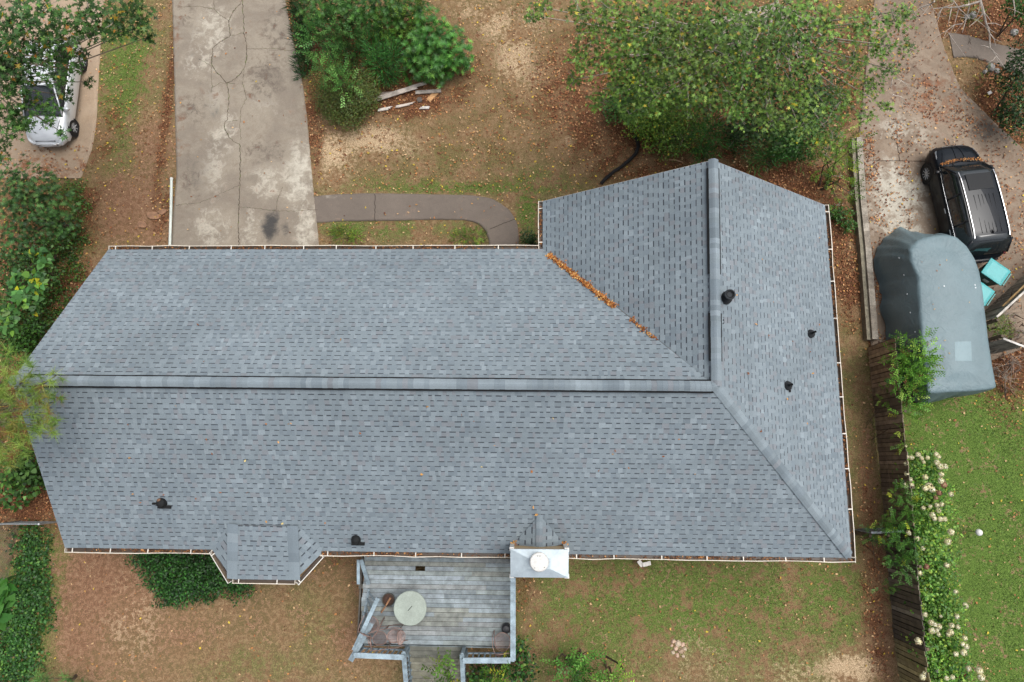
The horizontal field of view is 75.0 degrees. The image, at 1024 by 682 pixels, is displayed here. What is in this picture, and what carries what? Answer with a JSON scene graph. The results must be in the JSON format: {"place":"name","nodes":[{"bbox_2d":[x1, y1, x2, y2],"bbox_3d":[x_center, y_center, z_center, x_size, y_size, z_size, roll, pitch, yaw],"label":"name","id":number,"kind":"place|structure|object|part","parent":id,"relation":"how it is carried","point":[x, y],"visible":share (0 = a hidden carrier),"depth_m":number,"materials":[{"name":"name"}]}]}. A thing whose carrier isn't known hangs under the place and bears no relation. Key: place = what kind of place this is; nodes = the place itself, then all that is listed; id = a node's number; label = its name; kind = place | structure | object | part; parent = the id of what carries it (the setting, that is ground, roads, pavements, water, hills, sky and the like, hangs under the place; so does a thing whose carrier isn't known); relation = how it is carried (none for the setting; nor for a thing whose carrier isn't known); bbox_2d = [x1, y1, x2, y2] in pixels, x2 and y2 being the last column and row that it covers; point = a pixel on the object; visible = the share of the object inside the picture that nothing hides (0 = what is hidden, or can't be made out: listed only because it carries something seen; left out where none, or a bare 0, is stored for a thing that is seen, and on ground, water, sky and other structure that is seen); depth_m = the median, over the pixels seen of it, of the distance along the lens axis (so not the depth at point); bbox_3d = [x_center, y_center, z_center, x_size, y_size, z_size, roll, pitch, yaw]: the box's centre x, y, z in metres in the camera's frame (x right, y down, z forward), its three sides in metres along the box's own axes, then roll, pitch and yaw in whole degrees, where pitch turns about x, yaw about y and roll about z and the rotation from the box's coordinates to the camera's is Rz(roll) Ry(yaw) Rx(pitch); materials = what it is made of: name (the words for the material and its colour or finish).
{"place":"outdoors","nodes":[
{"label":"outdoors","id":0,"kind":"place"},
{"bbox_2d":[0,0,104,177],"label":"driveway","id":1,"kind":"structure","parent":0,"point":[86,114],"depth_m":27.34,"materials":[{"name":"concrete"}]},
{"bbox_2d":[16,37,87,146],"bbox_3d":[-18.623,-10.180,26.899,2.099,1.612,4.704,0,79,1],"label":"parked car","id":2,"kind":"object","parent":1,"relation":"on","point":[42,137],"visible":0.41,"depth_m":26.53,"materials":[{"name":"paint"}]},
{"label":"windows","id":3,"kind":"part","parent":2,"relation":"part of","materials":[{"name":"black glass"}]},
{"bbox_2d":[172,0,318,245],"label":"driveway","id":4,"kind":"structure","parent":0,"point":[270,132],"depth_m":27.20,"materials":[{"name":"concrete"}]},
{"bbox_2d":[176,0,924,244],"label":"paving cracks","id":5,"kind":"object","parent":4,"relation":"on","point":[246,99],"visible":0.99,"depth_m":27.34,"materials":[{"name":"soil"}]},
{"bbox_2d":[0,0,1023,681],"bbox_3d":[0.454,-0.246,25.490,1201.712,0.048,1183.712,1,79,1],"label":"ground","id":6,"kind":"structure","parent":0,"point":[134,642],"depth_m":24.32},
{"bbox_2d":[0,575,17,630],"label":"broadleaf sapling","id":7,"kind":"object","parent":6,"relation":"on","point":[6,599],"visible":1,"depth_m":19.20,"materials":[{"name":"green plant"}]},
{"bbox_2d":[0,450,44,512],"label":"shrub","id":8,"kind":"object","parent":6,"relation":"on","point":[28,476],"visible":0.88,"depth_m":23.59,"materials":[{"name":"green plant"}]},
{"bbox_2d":[0,288,51,494],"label":"bushy tree","id":9,"kind":"object","parent":6,"relation":"on","point":[19,349],"visible":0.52,"depth_m":24.87,"materials":[{"name":"green plant"}]},
{"bbox_2d":[0,244,54,336],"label":"broadleaf sapling","id":10,"kind":"object","parent":6,"relation":"on","point":[36,280],"visible":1,"depth_m":22.54,"materials":[{"name":"green plant"}]},
{"bbox_2d":[0,521,56,578],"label":"chain link fence","id":11,"kind":"object","parent":6,"relation":"on","point":[13,523],"visible":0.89,"depth_m":23.91,"materials":[{"name":"metal"}]},
{"bbox_2d":[0,519,60,681],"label":"ivy bed","id":12,"kind":"object","parent":6,"relation":"on","point":[17,648],"visible":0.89,"depth_m":23.78,"materials":[{"name":"green plant"}]},
{"bbox_2d":[0,342,70,472],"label":"pine tree","id":13,"kind":"object","parent":6,"relation":"on","point":[6,416],"visible":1,"depth_m":17.38,"materials":[{"name":"green plant"}]},
{"bbox_2d":[0,226,74,318],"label":"bushy tree","id":14,"kind":"object","parent":6,"relation":"on","point":[27,262],"visible":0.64,"depth_m":25.12,"materials":[{"name":"green plant"}]},
{"bbox_2d":[0,153,83,260],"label":"bushy tree","id":15,"kind":"object","parent":6,"relation":"on","point":[38,198],"visible":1,"depth_m":24.37,"materials":[{"name":"green plant"}]},
{"bbox_2d":[14,178,92,359],"bbox_3d":[-17.925,-2.825,26.167,2.711,0.360,7.672,1,79,1],"label":"ground ivy","id":16,"kind":"object","parent":6,"relation":"on","point":[70,253],"visible":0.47,"depth_m":26.20,"materials":[{"name":"green plant"}]},
{"bbox_2d":[29,668,89,681],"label":"shrub","id":17,"kind":"object","parent":6,"relation":"on","point":[67,679],"visible":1,"depth_m":22.61,"materials":[{"name":"green plant"}]},
{"bbox_2d":[0,0,159,169],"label":"maple tree","id":18,"kind":"object","parent":6,"relation":"on","point":[10,67],"visible":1,"depth_m":18.92,"materials":[{"name":"green plant"}]},
{"bbox_2d":[137,221,146,227],"bbox_3d":[-14.736,-4.652,26.555,0.311,0.050,0.386,-30,80,-5],"label":"flagstone","id":19,"kind":"object","parent":6,"relation":"on","point":[142,224],"visible":1,"depth_m":26.53,"materials":[{"name":"stone"}]},
{"bbox_2d":[147,212,160,219],"bbox_3d":[-14.303,-5.011,26.614,0.622,0.050,0.336,3,79,2],"label":"flagstone","id":20,"kind":"object","parent":6,"relation":"on","point":[151,215],"visible":1,"depth_m":26.59,"materials":[{"name":"stone"}]},
{"bbox_2d":[157,209,166,214],"bbox_3d":[-13.979,-5.167,26.638,0.259,0.050,0.398,44,83,8],"label":"flagstone","id":21,"kind":"object","parent":6,"relation":"on","point":[162,211],"visible":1,"depth_m":26.61,"materials":[{"name":"stone"}]},
{"bbox_2d":[168,177,172,244],"bbox_3d":[-13.604,-5.017,26.567,0.129,0.128,3.161,-4,79,0],"label":"drain pipe","id":22,"kind":"object","parent":6,"relation":"on","point":[170,212],"visible":0.87,"depth_m":26.56,"materials":[{"name":"plastic"}]},
{"bbox_2d":[125,553,258,609],"bbox_3d":[-11.431,8.256,23.661,4.941,0.990,2.543,1,79,1],"label":"azalea bush","id":23,"kind":"object","parent":6,"relation":"on","point":[194,582],"visible":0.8,"depth_m":23.47,"materials":[{"name":"green plant"}]},
{"bbox_2d":[281,0,316,80],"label":"lily turf","id":24,"kind":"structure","parent":6,"relation":"on","point":[292,9],"depth_m":27.71,"materials":[{"name":"green plant"}]},
{"bbox_2d":[308,44,362,107],"bbox_3d":[-6.657,-10.069,26.136,1.671,2.730,2.197,-37,81,-6],"label":"holly sapling","id":25,"kind":"object","parent":6,"relation":"on","point":[335,71],"visible":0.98,"depth_m":25.59,"materials":[{"name":"green plant"}]},
{"bbox_2d":[304,57,384,134],"bbox_3d":[-6.709,-9.935,26.644,3.211,1.698,3.226,1,79,1],"label":"yew bush","id":26,"kind":"object","parent":6,"relation":"on","point":[365,99],"visible":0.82,"depth_m":26.48,"materials":[{"name":"green plant"}]},
{"bbox_2d":[293,0,395,80],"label":"rhododendron bush","id":27,"kind":"object","parent":6,"relation":"on","point":[343,45],"visible":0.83,"depth_m":26.35,"materials":[{"name":"green plant"}]},
{"bbox_2d":[326,221,365,244],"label":"shrub","id":28,"kind":"object","parent":6,"relation":"on","point":[342,234],"visible":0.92,"depth_m":26.03,"materials":[{"name":"green plant"}]},
{"bbox_2d":[291,0,434,43],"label":"laurel bush","id":29,"kind":"object","parent":6,"relation":"on","point":[372,10],"visible":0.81,"depth_m":26.37,"materials":[{"name":"green plant"}]},
{"bbox_2d":[357,24,411,91],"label":"cypress shrub","id":30,"kind":"object","parent":6,"relation":"on","point":[386,57],"visible":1,"depth_m":26.20,"materials":[{"name":"green plant"}]},
{"bbox_2d":[378,106,391,111],"bbox_3d":[-5.193,-9.483,27.251,0.623,0.070,0.120,-9,79,-1],"label":"scrap board","id":31,"kind":"object","parent":6,"relation":"on","point":[383,109],"visible":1,"depth_m":27.23,"materials":[{"name":"white wood"}]},
{"bbox_2d":[364,0,433,52],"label":"laurel bush","id":32,"kind":"object","parent":6,"relation":"on","point":[407,21],"visible":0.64,"depth_m":26.42,"materials":[{"name":"green plant"}]},
{"bbox_2d":[374,79,433,101],"bbox_3d":[-4.430,-10.243,27.268,2.608,0.070,0.200,-18,80,-2],"label":"scrap board","id":33,"kind":"object","parent":6,"relation":"on","point":[399,91],"visible":0.79,"depth_m":27.25,"materials":[{"name":"grey wood"}]},
{"bbox_2d":[395,102,414,107],"bbox_3d":[-4.367,-9.653,27.268,0.848,0.070,0.100,-11,79,-1],"label":"scrap board","id":34,"kind":"object","parent":6,"relation":"on","point":[402,105],"visible":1,"depth_m":27.25,"materials":[{"name":"white wood"}]},
{"bbox_2d":[314,193,518,244],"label":"walkway","id":35,"kind":"structure","parent":6,"relation":"on","point":[338,207],"depth_m":26.44,"materials":[{"name":"concrete"}]},
{"bbox_2d":[385,7,474,88],"bbox_3d":[-3.207,-11.721,26.712,3.277,2.106,3.116,-29,80,-4],"label":"rhododendron bush","id":36,"kind":"object","parent":6,"relation":"on","point":[421,44],"visible":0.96,"depth_m":26.39,"materials":[{"name":"green plant"}]},
{"bbox_2d":[348,556,515,681],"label":"deck","id":37,"kind":"structure","parent":6,"relation":"on","point":[421,645],"depth_m":22.42,"materials":[{"name":"grey wood"}]},
{"bbox_2d":[358,610,384,638],"bbox_3d":[-4.676,9.384,21.894,0.643,0.996,0.723,24,81,5],"label":"patio chair","id":38,"kind":"object","parent":37,"relation":"on","point":[364,634],"visible":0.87,"depth_m":21.95,"materials":[{"name":"metal"}]},
{"bbox_2d":[368,625,390,650],"bbox_3d":[-4.373,9.760,21.831,0.683,0.970,0.643,-9,79,-1],"label":"patio chair","id":39,"kind":"object","parent":37,"relation":"on","point":[370,644],"visible":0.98,"depth_m":21.87,"materials":[{"name":"metal"}]},
{"bbox_2d":[382,593,394,606],"bbox_3d":[-4.121,8.645,22.349,0.430,0.330,0.430,1,79,1],"label":"plant pot","id":40,"kind":"object","parent":37,"relation":"on","point":[386,597],"visible":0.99,"depth_m":22.22,"materials":[{"name":"ceramic"}]},
{"bbox_2d":[386,624,407,648],"bbox_3d":[-3.818,9.681,21.836,0.683,0.970,0.643,-7,79,0],"label":"patio chair","id":41,"kind":"object","parent":37,"relation":"on","point":[398,636],"visible":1,"depth_m":21.84,"materials":[{"name":"metal"}]},
{"bbox_2d":[394,591,426,625],"bbox_3d":[-3.321,8.790,22.110,1.080,0.724,1.080,1,79,1],"label":"patio table","id":42,"kind":"object","parent":37,"relation":"on","point":[410,608],"visible":1,"depth_m":21.76,"materials":[{"name":"paint"}]},
{"bbox_2d":[492,630,509,656],"bbox_3d":[-0.312,9.896,21.707,0.643,1.021,0.763,-5,79,0],"label":"patio chair","id":43,"kind":"object","parent":37,"relation":"on","point":[500,654],"visible":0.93,"depth_m":21.80,"materials":[{"name":"metal"}]},
{"bbox_2d":[501,623,509,633],"bbox_3d":[-0.192,9.534,22.122,0.320,0.310,0.312,1,79,1],"label":"dark bucket","id":44,"kind":"object","parent":37,"relation":"on","point":[505,627],"visible":0.91,"depth_m":22.00,"materials":[{"name":"plastic"}]},
{"bbox_2d":[10,158,855,584],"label":"house","id":45,"kind":"structure","parent":6,"relation":"on","point":[514,366],"depth_m":20.05,"materials":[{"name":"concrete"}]},
{"bbox_2d":[68,206,853,562],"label":"gutter leaves","id":46,"kind":"object","parent":45,"relation":"on","point":[502,554],"visible":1,"depth_m":21.21,"materials":[{"name":"brown plant"}]},
{"bbox_2d":[127,237,819,547],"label":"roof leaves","id":47,"kind":"object","parent":45,"relation":"on","point":[515,543],"visible":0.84,"depth_m":20.08,"materials":[{"name":"brown plant"}]},
{"bbox_2d":[545,251,656,337],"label":"valley leaves","id":48,"kind":"object","parent":45,"relation":"on","point":[588,285],"visible":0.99,"depth_m":21.29,"materials":[{"name":"orange plant"}]},
{"bbox_2d":[637,560,650,566],"bbox_3d":[4.655,7.843,23.503,0.511,0.070,0.278,1,79,1],"label":"downspout elbow","id":49,"kind":"object","parent":45,"relation":"attached to","point":[644,564],"visible":0.93,"depth_m":23.49,"materials":[{"name":"white metal"}]},
{"bbox_2d":[427,88,438,101],"bbox_3d":[-3.207,-10.105,27.368,0.200,0.040,0.671,42,83,8],"label":"scrap board","id":50,"kind":"object","parent":6,"relation":"on","point":[430,98],"visible":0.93,"depth_m":27.33,"materials":[{"name":"brown wood"}]},
{"bbox_2d":[415,89,440,93],"bbox_3d":[-3.434,-10.227,27.344,1.053,0.040,0.150,-3,79,0],"label":"scrap board","id":51,"kind":"object","parent":50,"relation":"on","point":[427,91],"visible":1,"depth_m":27.32,"materials":[{"name":"grey wood"}]},
{"bbox_2d":[421,647,459,681],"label":"dogwood sapling","id":52,"kind":"object","parent":6,"relation":"on","point":[448,675],"visible":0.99,"depth_m":21.02,"materials":[{"name":"green plant"}]},
{"bbox_2d":[447,224,490,244],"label":"shrub","id":53,"kind":"object","parent":6,"relation":"on","point":[474,238],"visible":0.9,"depth_m":25.91,"materials":[{"name":"green plant"}]},
{"bbox_2d":[479,650,510,681],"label":"holly sapling","id":54,"kind":"object","parent":6,"relation":"on","point":[492,669],"visible":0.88,"depth_m":21.55,"materials":[{"name":"green plant"}]},
{"bbox_2d":[460,635,539,681],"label":"holly bush","id":55,"kind":"object","parent":6,"relation":"on","point":[475,678],"visible":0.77,"depth_m":22.30,"materials":[{"name":"green plant"}]},
{"bbox_2d":[0,0,1023,681],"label":"fallen leaves","id":56,"kind":"object","parent":6,"relation":"on","point":[390,102],"visible":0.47,"depth_m":26.77,"materials":[{"name":"brown plant"}]},
{"bbox_2d":[2,0,1023,681],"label":"grass","id":57,"kind":"structure","parent":6,"relation":"on","point":[686,562],"depth_m":23.76,"materials":[{"name":"green plant"}]},
{"bbox_2d":[519,226,537,244],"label":"shrub","id":58,"kind":"object","parent":6,"relation":"on","point":[529,240],"visible":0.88,"depth_m":25.48,"materials":[{"name":"green plant"}]},
{"bbox_2d":[539,645,609,681],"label":"privet bush","id":59,"kind":"object","parent":6,"relation":"on","point":[575,663],"visible":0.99,"depth_m":21.67,"materials":[{"name":"green plant"}]},
{"bbox_2d":[591,654,634,681],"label":"privet bush","id":60,"kind":"object","parent":6,"relation":"on","point":[618,665],"visible":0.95,"depth_m":21.89,"materials":[{"name":"green plant"}]},
{"bbox_2d":[600,134,639,184],"bbox_3d":[4.445,-7.149,26.604,0.578,0.186,2.581,35,82,7],"label":"drain pipe","id":61,"kind":"object","parent":6,"relation":"on","point":[620,167],"visible":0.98,"depth_m":26.54,"materials":[{"name":"plastic"}]},
{"bbox_2d":[601,77,647,125],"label":"shrub","id":62,"kind":"object","parent":6,"relation":"on","point":[612,103],"visible":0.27,"depth_m":26.24,"materials":[{"name":"green plant"}]},
{"bbox_2d":[619,74,702,153],"bbox_3d":[5.598,-8.921,25.759,3.264,2.628,2.876,-40,81,-6],"label":"shrub","id":63,"kind":"object","parent":6,"relation":"on","point":[647,123],"visible":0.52,"depth_m":25.66,"materials":[{"name":"green plant"}]},
{"bbox_2d":[675,639,680,646],"bbox_3d":[5.805,10.578,23.303,0.211,0.091,0.231,43,83,8],"label":"rock","id":64,"kind":"object","parent":6,"relation":"on","point":[677,643],"visible":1,"depth_m":23.28,"materials":[{"name":"stone"}]},
{"bbox_2d":[655,107,711,164],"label":"shrub","id":65,"kind":"object","parent":6,"relation":"on","point":[681,132],"visible":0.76,"depth_m":25.70,"materials":[{"name":"green plant"}]},
{"bbox_2d":[683,108,733,164],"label":"cypress shrub","id":66,"kind":"object","parent":6,"relation":"on","point":[705,149],"visible":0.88,"depth_m":25.41,"materials":[{"name":"green plant"}]},
{"bbox_2d":[522,0,919,156],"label":"sweetgum tree","id":67,"kind":"object","parent":6,"relation":"on","point":[774,8],"visible":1,"depth_m":18.65,"materials":[{"name":"green plant"}]},
{"bbox_2d":[601,0,842,153],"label":"oak tree","id":68,"kind":"object","parent":6,"relation":"on","point":[749,86],"visible":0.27,"depth_m":21.40,"materials":[{"name":"green plant"}]},
{"bbox_2d":[716,95,785,161],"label":"shrub","id":69,"kind":"object","parent":6,"relation":"on","point":[737,135],"visible":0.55,"depth_m":25.46,"materials":[{"name":"green plant"}]},
{"bbox_2d":[741,129,817,176],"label":"cypress shrub","id":70,"kind":"object","parent":6,"relation":"on","point":[756,157],"visible":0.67,"depth_m":25.54,"materials":[{"name":"green plant"}]},
{"bbox_2d":[760,103,829,164],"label":"shrub","id":71,"kind":"object","parent":6,"relation":"on","point":[793,151],"visible":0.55,"depth_m":25.34,"materials":[{"name":"green plant"}]},
{"bbox_2d":[781,78,846,135],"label":"shrub","id":72,"kind":"object","parent":6,"relation":"on","point":[818,104],"visible":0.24,"depth_m":25.33,"materials":[{"name":"green plant"}]},
{"bbox_2d":[803,120,877,216],"bbox_3d":[12.238,-6.449,25.070,2.143,2.833,3.545,-10,79,-1],"label":"leafy bush","id":73,"kind":"object","parent":6,"relation":"on","point":[829,173],"visible":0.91,"depth_m":25.05,"materials":[{"name":"green plant"}]},
{"bbox_2d":[829,201,857,236],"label":"leafy bush","id":74,"kind":"object","parent":6,"relation":"on","point":[839,217],"visible":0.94,"depth_m":25.62,"materials":[{"name":"green plant"}]},
{"bbox_2d":[849,137,878,340],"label":"retaining wall","id":75,"kind":"structure","parent":6,"relation":"on","point":[867,287],"depth_m":25.56,"materials":[{"name":"concrete"}]},
{"bbox_2d":[854,527,903,537],"bbox_3d":[12.874,6.680,23.311,1.331,1.288,0.200,-3,79,0],"label":"wooden fence","id":76,"kind":"object","parent":6,"relation":"on","point":[863,531],"visible":0.62,"depth_m":23.18,"materials":[{"name":"grey wood"}]},
{"bbox_2d":[868,337,930,681],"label":"wooden fence","id":77,"kind":"object","parent":6,"relation":"on","point":[906,620],"visible":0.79,"depth_m":23.09,"materials":[{"name":"brown wood"}]},
{"bbox_2d":[865,381,902,497],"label":"climbing vine","id":78,"kind":"object","parent":77,"relation":"attached to","point":[878,402],"visible":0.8,"depth_m":23.67,"materials":[{"name":"green plant"}]},
{"bbox_2d":[859,475,925,594],"bbox_3d":[12.735,6.527,22.617,1.738,2.809,3.938,1,79,1],"label":"climbing vine","id":79,"kind":"object","parent":77,"relation":"attached to","point":[898,545],"visible":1,"depth_m":21.95,"materials":[{"name":"green plant"}]},
{"bbox_2d":[871,402,925,455],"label":"climbing vine","id":80,"kind":"object","parent":77,"relation":"attached to","point":[899,450],"visible":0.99,"depth_m":22.73,"materials":[{"name":"green plant"}]},
{"bbox_2d":[878,326,944,417],"bbox_3d":[13.698,1.171,23.329,1.960,3.382,3.088,1,79,1],"label":"crape myrtle","id":81,"kind":"object","parent":6,"relation":"on","point":[903,356],"visible":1,"depth_m":22.57,"materials":[{"name":"green plant"}]},
{"bbox_2d":[890,445,985,681],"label":"hydrangea hedge","id":82,"kind":"object","parent":6,"relation":"on","point":[931,624],"visible":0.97,"depth_m":22.32,"materials":[{"name":"green plant"}]},
{"bbox_2d":[891,0,1023,110],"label":"bare branch","id":83,"kind":"object","parent":6,"relation":"on","point":[982,11],"visible":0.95,"depth_m":21.97,"materials":[{"name":"grey plant"}]},
{"bbox_2d":[970,529,982,535],"bbox_3d":[16.387,6.753,23.586,0.240,0.615,0.240,1,79,1],"label":"garden light","id":84,"kind":"object","parent":6,"relation":"on","point":[978,532],"visible":1,"depth_m":23.34,"materials":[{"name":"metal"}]},
{"bbox_2d":[947,0,1009,94],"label":"shrub","id":85,"kind":"object","parent":6,"relation":"on","point":[987,73],"visible":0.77,"depth_m":27.07,"materials":[{"name":"green plant"}]},
{"bbox_2d":[986,63,994,72],"bbox_3d":[19.494,-11.156,27.100,0.340,0.176,0.331,44,83,8],"label":"rock","id":86,"kind":"object","parent":6,"relation":"on","point":[991,68],"visible":0.85,"depth_m":27.05,"materials":[{"name":"stone"}]},
{"bbox_2d":[985,313,1021,337],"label":"shrub","id":87,"kind":"object","parent":6,"relation":"on","point":[998,328],"visible":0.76,"depth_m":24.38,"materials":[{"name":"green plant"}]},
{"bbox_2d":[986,289,1023,399],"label":"bramble","id":88,"kind":"object","parent":6,"relation":"on","point":[1006,373],"visible":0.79,"depth_m":24.54,"materials":[{"name":"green plant"}]},
{"bbox_2d":[989,31,1023,145],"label":"evergreen shrub","id":89,"kind":"object","parent":6,"relation":"on","point":[1005,107],"visible":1,"depth_m":25.53,"materials":[{"name":"green plant"}]},
{"bbox_2d":[997,0,1023,37],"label":"evergreen shrub","id":90,"kind":"object","parent":6,"relation":"on","point":[1018,5],"visible":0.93,"depth_m":26.10,"materials":[{"name":"green plant"}]},
{"bbox_2d":[1009,29,1018,35],"bbox_3d":[20.657,-12.697,27.385,0.307,0.144,0.319,27,81,6],"label":"rock","id":91,"kind":"object","parent":6,"relation":"on","point":[1013,31],"visible":0.88,"depth_m":27.36,"materials":[{"name":"stone"}]},
{"bbox_2d":[859,0,1023,392],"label":"neighbour driveway","id":92,"kind":"structure","parent":0,"point":[932,65],"depth_m":26.60,"materials":[{"name":"concrete"}]},
{"bbox_2d":[873,227,995,404],"bbox_3d":[15.489,-1.193,24.219,3.257,2.157,6.973,1,79,1],"label":"covered boat","id":93,"kind":"object","parent":92,"relation":"on","point":[916,288],"visible":0.94,"depth_m":23.35,"materials":[{"name":"fabric"}]},
{"bbox_2d":[920,142,1012,263],"bbox_3d":[17.188,-5.393,25.221,2.199,1.882,4.984,-6,79,0],"label":"parked car","id":94,"kind":"object","parent":92,"relation":"on","point":[969,206],"visible":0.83,"depth_m":24.53,"materials":[{"name":"black paint"}]},
{"bbox_2d":[941,157,982,164],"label":"cowl leaves","id":95,"kind":"object","parent":94,"relation":"on","point":[954,160],"visible":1,"depth_m":25.24,"materials":[{"name":"orange plant"}]},
{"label":"windows","id":96,"kind":"part","parent":94,"relation":"part of","materials":[{"name":"black glass"}]},
{"bbox_2d":[981,282,995,305],"bbox_3d":[17.157,-1.678,24.867,0.908,1.055,0.716,38,82,7],"label":"trash bin","id":97,"kind":"object","parent":92,"relation":"on","point":[988,292],"visible":0.29,"depth_m":24.34,"materials":[{"name":"plastic"}]},
{"bbox_2d":[978,258,1010,285],"bbox_3d":[17.836,-2.433,24.997,0.908,1.055,0.716,38,82,7],"label":"trash bin","id":98,"kind":"object","parent":92,"relation":"on","point":[992,272],"visible":0.8,"depth_m":24.50,"materials":[{"name":"plastic"}]},
{"bbox_2d":[985,276,1023,324],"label":"wooden fence","id":99,"kind":"object","parent":92,"relation":"on","point":[994,310],"visible":0.81,"depth_m":24.52,"materials":[{"name":"brown wood"}]},
{"bbox_2d":[1002,285,1023,306],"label":"timber brace","id":100,"kind":"object","parent":99,"relation":"attached to","point":[1013,295],"visible":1,"depth_m":24.10,"materials":[{"name":"brown wood"}]},
{"bbox_2d":[988,334,1023,353],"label":"wooden fence","id":101,"kind":"object","parent":92,"relation":"on","point":[1002,345],"visible":0.73,"depth_m":23.98,"materials":[{"name":"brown wood"}]},
{"bbox_2d":[949,33,1023,75],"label":"concrete path","id":102,"kind":"structure","parent":0,"point":[974,48],"depth_m":27.30,"materials":[{"name":"grey concrete"}]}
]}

